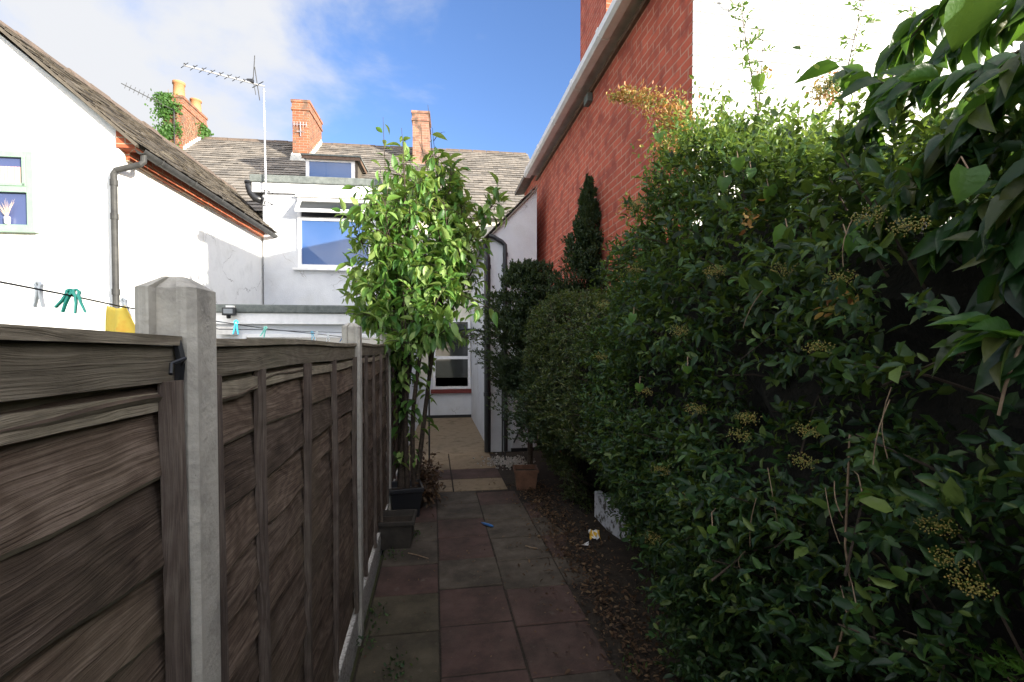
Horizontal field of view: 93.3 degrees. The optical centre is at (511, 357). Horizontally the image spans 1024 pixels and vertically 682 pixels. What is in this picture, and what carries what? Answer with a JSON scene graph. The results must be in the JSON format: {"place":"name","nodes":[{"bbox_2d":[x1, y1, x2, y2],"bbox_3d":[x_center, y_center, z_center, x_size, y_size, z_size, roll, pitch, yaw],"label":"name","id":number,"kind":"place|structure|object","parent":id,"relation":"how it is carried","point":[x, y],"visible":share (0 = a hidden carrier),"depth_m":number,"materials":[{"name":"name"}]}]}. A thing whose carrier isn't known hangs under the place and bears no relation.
{"place":"outdoors","nodes":[
{"label":"outdoors","id":0,"kind":"place"},
{"bbox_2d":[0,281,369,339],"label":"clothes line","id":1,"kind":"object","parent":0,"point":[13,284],"visible":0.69,"depth_m":1.59,"materials":[{"name":"black plastic"}]},
{"bbox_2d":[32,281,45,306],"bbox_3d":[-1.387,-0.186,1.416,0.030,0.076,0.014,0,1,0],"label":"clothes peg","id":2,"kind":"object","parent":1,"relation":"hanging from","point":[38,295],"visible":0.89,"depth_m":1.41,"materials":[{"name":"plastic"}]},
{"bbox_2d":[54,288,72,312],"bbox_3d":[-1.383,-0.180,1.496,0.030,0.076,0.014,32,1,-1],"label":"clothes peg","id":3,"kind":"object","parent":1,"relation":"attached to","point":[64,299],"visible":1,"depth_m":1.49,"materials":[{"name":"plastic"}]},
{"bbox_2d":[71,288,86,313],"bbox_3d":[-1.344,-0.176,1.497,0.030,0.076,0.014,-9,5,-22],"label":"clothes peg","id":4,"kind":"object","parent":1,"relation":"attached to","point":[77,296],"visible":1,"depth_m":1.49,"materials":[{"name":"plastic"}]},
{"bbox_2d":[105,306,134,332],"bbox_3d":[-1.427,-0.116,1.786,0.178,0.151,0.045,0,1,4],"label":"yellow cloth","id":5,"kind":"object","parent":1,"relation":"hanging from","point":[118,319],"visible":0.52,"depth_m":1.78,"materials":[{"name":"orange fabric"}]},
{"bbox_2d":[120,298,131,316],"bbox_3d":[-1.437,-0.184,1.796,0.030,0.076,0.015,-12,1,0],"label":"clothes peg","id":6,"kind":"object","parent":1,"relation":"attached to","point":[123,301],"visible":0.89,"depth_m":1.79,"materials":[{"name":"plastic"}]},
{"bbox_2d":[232,320,238,333],"bbox_3d":[-1.598,-0.177,2.797,0.033,0.084,0.016,3,1,-11],"label":"clothes peg","id":7,"kind":"object","parent":1,"relation":"attached to","point":[236,322],"visible":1,"depth_m":2.79,"materials":[{"name":"plastic"}]},
{"bbox_2d":[260,326,267,337],"bbox_3d":[-1.640,-0.172,3.197,0.030,0.076,0.014,22,1,-1],"label":"clothes peg","id":8,"kind":"object","parent":1,"relation":"attached to","point":[264,329],"visible":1,"depth_m":3.19,"materials":[{"name":"plastic"}]},
{"bbox_2d":[216,328,341,332],"bbox_3d":[-1.609,-0.212,3.897,0.072,0.058,3.001,0,1,1],"label":"clothes line","id":9,"kind":"object","parent":1,"relation":"attached to","point":[273,330],"visible":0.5,"depth_m":3.16,"materials":[{"name":"black plastic"}]},
{"bbox_2d":[0,0,579,158],"label":"sky","id":10,"kind":"structure","parent":0,"point":[490,75],"materials":[{"name":"blue"}]},
{"bbox_2d":[121,79,529,248],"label":"terraced house","id":11,"kind":"structure","parent":0,"point":[237,162],"depth_m":14.12,"materials":[{"name":"stone"}]},
{"bbox_2d":[144,89,213,149],"bbox_3d":[-9.699,-6.695,14.444,1.077,2.187,2.098,1,1,29],"label":"ivy","id":12,"kind":"object","parent":11,"relation":"attached to","point":[167,127],"visible":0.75,"depth_m":13.88,"materials":[{"name":"green plant"}]},
{"bbox_2d":[355,417,620,681],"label":"path","id":13,"kind":"structure","parent":0,"point":[460,440],"depth_m":3.27,"materials":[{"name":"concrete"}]},
{"bbox_2d":[378,509,416,549],"bbox_3d":[-0.981,1.467,4.117,0.321,0.240,0.321,0,1,-6],"label":"planter","id":14,"kind":"object","parent":13,"relation":"on","point":[396,529],"visible":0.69,"depth_m":3.99,"materials":[{"name":"plastic"}]},
{"bbox_2d":[389,479,423,516],"bbox_3d":[-1.066,1.421,4.835,0.332,0.300,0.332,0,1,-18],"label":"black planter","id":15,"kind":"object","parent":13,"relation":"on","point":[407,498],"visible":0.62,"depth_m":4.71,"materials":[{"name":"plastic"}]},
{"bbox_2d":[420,482,426,508],"bbox_3d":[-1.076,1.456,5.047,0.380,0.220,0.380,0,1,-9],"label":"plant pot","id":16,"kind":"object","parent":13,"relation":"on","point":[422,500],"visible":0.1,"depth_m":5.00,"materials":[{"name":"black plastic"}]},
{"bbox_2d":[331,109,514,488],"bbox_3d":[-0.923,-0.492,4.875,1.908,4.135,1.281,0,1,-1],"label":"young cherry tree","id":17,"kind":"object","parent":16,"relation":"in","point":[405,276],"visible":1,"depth_m":4.69,"materials":[{"name":"green plant"}]},
{"bbox_2d":[410,441,448,516],"bbox_3d":[-0.926,1.273,5.250,0.465,0.564,1.242,0,1,-9],"label":"dead foliage","id":18,"kind":"object","parent":13,"relation":"on","point":[432,488],"visible":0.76,"depth_m":5.20,"materials":[{"name":"brown plant"}]},
{"bbox_2d":[428,327,505,459],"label":"garden arch","id":19,"kind":"structure","parent":13,"relation":"on","point":[470,334],"depth_m":7.04,"materials":[{"name":"black plastic"}]},
{"bbox_2d":[363,455,611,681],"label":"debris","id":20,"kind":"object","parent":13,"relation":"on","point":[471,589],"visible":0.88,"depth_m":3.44,"materials":[{"name":"brown plant"}]},
{"bbox_2d":[481,522,493,526],"bbox_3d":[-0.232,1.554,4.503,0.149,0.025,0.025,1,2,40],"label":"blue peg","id":21,"kind":"object","parent":13,"relation":"on","point":[488,524],"visible":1,"depth_m":4.49,"materials":[{"name":"blue plastic"}]},
{"bbox_2d":[356,529,646,681],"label":"weed tufts","id":22,"kind":"object","parent":13,"relation":"on","point":[369,647],"visible":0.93,"depth_m":2.64,"materials":[{"name":"green plant"}]},
{"bbox_2d":[467,185,536,451],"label":"white outhouse","id":23,"kind":"structure","parent":13,"relation":"on","point":[515,239],"depth_m":7.70,"materials":[{"name":"paint"}]},
{"bbox_2d":[511,343,536,451],"bbox_3d":[0.192,0.530,7.732,0.419,1.950,0.063,0,1,-9],"label":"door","id":24,"kind":"structure","parent":23,"relation":"in","point":[517,446],"depth_m":7.73,"materials":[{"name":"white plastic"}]},
{"bbox_2d":[349,444,740,681],"bbox_3d":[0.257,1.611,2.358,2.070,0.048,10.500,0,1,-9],"label":"soil bed","id":25,"kind":"object","parent":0,"point":[548,476],"visible":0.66,"depth_m":3.42,"materials":[{"name":"brown soil"}]},
{"bbox_2d":[0,20,277,330],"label":"white cottage","id":26,"kind":"structure","parent":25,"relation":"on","point":[114,202],"depth_m":5.80,"materials":[{"name":"paint"}]},
{"bbox_2d":[0,198,14,223],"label":"flower vase","id":27,"kind":"object","parent":26,"relation":"on","point":[7,219],"visible":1,"depth_m":5.64,"materials":[{"name":"white ceramic"}]},
{"bbox_2d":[0,150,39,233],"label":"window","id":28,"kind":"structure","parent":26,"relation":"in","point":[17,168],"depth_m":5.67,"materials":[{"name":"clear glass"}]},
{"bbox_2d":[0,276,398,681],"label":"garden fence","id":29,"kind":"object","parent":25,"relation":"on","point":[186,495],"visible":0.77,"depth_m":0.85,"materials":[{"name":"wood"}]},
{"bbox_2d":[216,174,418,443],"bbox_3d":[-3.766,-1.173,10.017,3.550,5.251,5.960,0,1,-7],"label":"house extension","id":30,"kind":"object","parent":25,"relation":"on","point":[304,258],"visible":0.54,"depth_m":10.18,"materials":[{"name":"white paint"}]},
{"bbox_2d":[181,55,272,205],"bbox_3d":[-5.386,-4.593,9.353,0.428,2.914,1.694,1,1,30],"label":"tv aerial","id":31,"kind":"object","parent":30,"relation":"attached to","point":[250,81],"visible":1,"depth_m":9.75,"materials":[{"name":"metal"}]},
{"bbox_2d":[222,305,236,318],"bbox_3d":[-4.067,-0.656,6.971,0.180,0.192,0.158,0,1,-7],"label":"floodlight","id":32,"kind":"object","parent":30,"relation":"attached to","point":[228,311],"visible":1,"depth_m":6.91,"materials":[{"name":"black plastic"}]},
{"bbox_2d":[242,334,377,343],"bbox_3d":[-2.978,0.105,7.280,2.018,0.920,0.060,0,1,-7],"label":"window","id":33,"kind":"structure","parent":30,"relation":"in","point":[334,338],"depth_m":7.24,"materials":[{"name":"white plastic"}]},
{"bbox_2d":[292,194,372,270],"bbox_3d":[-3.759,-2.632,10.155,1.674,1.576,0.361,0,1,-7],"label":"window","id":34,"kind":"structure","parent":30,"relation":"in","point":[321,244],"depth_m":10.25,"materials":[{"name":"white plastic"}]},
{"bbox_2d":[415,234,474,417],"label":"kitchen wing","id":35,"kind":"structure","parent":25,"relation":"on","point":[450,388],"depth_m":11.40,"materials":[{"name":"white paint"}]},
{"bbox_2d":[431,319,471,393],"bbox_3d":[-1.418,-0.032,11.371,0.980,1.737,0.099,0,1,-9],"label":"window","id":36,"kind":"structure","parent":35,"relation":"in","point":[447,364],"depth_m":11.39,"materials":[{"name":"white plastic"}]},
{"bbox_2d":[473,452,535,469],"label":"white gravel","id":37,"kind":"structure","parent":25,"relation":"on","point":[508,461],"depth_m":6.97,"materials":[{"name":"grey gravel"}]},
{"bbox_2d":[467,258,566,464],"bbox_3d":[0.237,0.124,6.288,1.670,2.826,1.661,0,1,-9],"label":"dark yew","id":38,"kind":"object","parent":25,"relation":"on","point":[527,278],"visible":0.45,"depth_m":6.02,"materials":[{"name":"green plant"}]},
{"bbox_2d":[513,464,538,489],"bbox_3d":[0.161,1.430,5.762,0.289,0.240,0.289,0,1,-3],"label":"terracotta pot","id":39,"kind":"object","parent":25,"relation":"on","point":[525,477],"visible":0.97,"depth_m":5.64,"materials":[{"name":"ceramic"}]},
{"bbox_2d":[486,172,608,495],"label":"conifer spire","id":40,"kind":"structure","parent":25,"relation":"on","point":[583,254],"depth_m":5.19,"materials":[{"name":"green plant"}]},
{"bbox_2d":[512,281,630,513],"bbox_3d":[0.854,0.547,4.803,1.306,2.516,2.568,0,1,-16],"label":"box hedge","id":41,"kind":"object","parent":25,"relation":"on","point":[581,306],"visible":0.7,"depth_m":4.67,"materials":[{"name":"green plant"}]},
{"bbox_2d":[588,529,600,539],"bbox_3d":[0.711,1.524,4.162,0.102,0.079,0.070,0,1,-9],"label":"crumpled wrapper","id":42,"kind":"object","parent":25,"relation":"on","point":[594,534],"visible":1,"depth_m":4.16,"materials":[{"name":"white plastic"}]},
{"bbox_2d":[594,490,630,540],"bbox_3d":[0.897,1.433,4.345,0.070,0.338,0.528,0,1,-19],"label":"painted block","id":43,"kind":"object","parent":25,"relation":"on","point":[608,523],"depth_m":4.36,"materials":[{"name":"white paint"}]},
{"bbox_2d":[489,479,738,681],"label":"leaf litter","id":44,"kind":"object","parent":25,"relation":"on","point":[615,633],"visible":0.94,"depth_m":3.31,"materials":[{"name":"brown plant"}]},
{"bbox_2d":[515,0,1022,532],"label":"brick house","id":45,"kind":"structure","parent":25,"relation":"on","point":[661,44],"depth_m":3.90,"materials":[{"name":"brick"}]},
{"bbox_2d":[572,0,1023,681],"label":"pyracantha hedge","id":46,"kind":"object","parent":25,"relation":"on","point":[786,410],"visible":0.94,"depth_m":1.38,"materials":[{"name":"green plant"}]},
{"bbox_2d":[628,0,1003,621],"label":"bindweed","id":47,"kind":"object","parent":46,"relation":"attached to","point":[965,21],"visible":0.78,"depth_m":1.03,"materials":[{"name":"green plant"}]},
{"bbox_2d":[953,634,1023,681],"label":"feathery sprig","id":48,"kind":"object","parent":46,"relation":"attached to","point":[999,664],"visible":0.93,"depth_m":0.88,"materials":[{"name":"green plant"}]},
{"bbox_2d":[794,0,1023,392],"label":"broad leaved shrub","id":49,"kind":"object","parent":25,"relation":"on","point":[972,228],"visible":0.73,"depth_m":0.97,"materials":[{"name":"green plant"}]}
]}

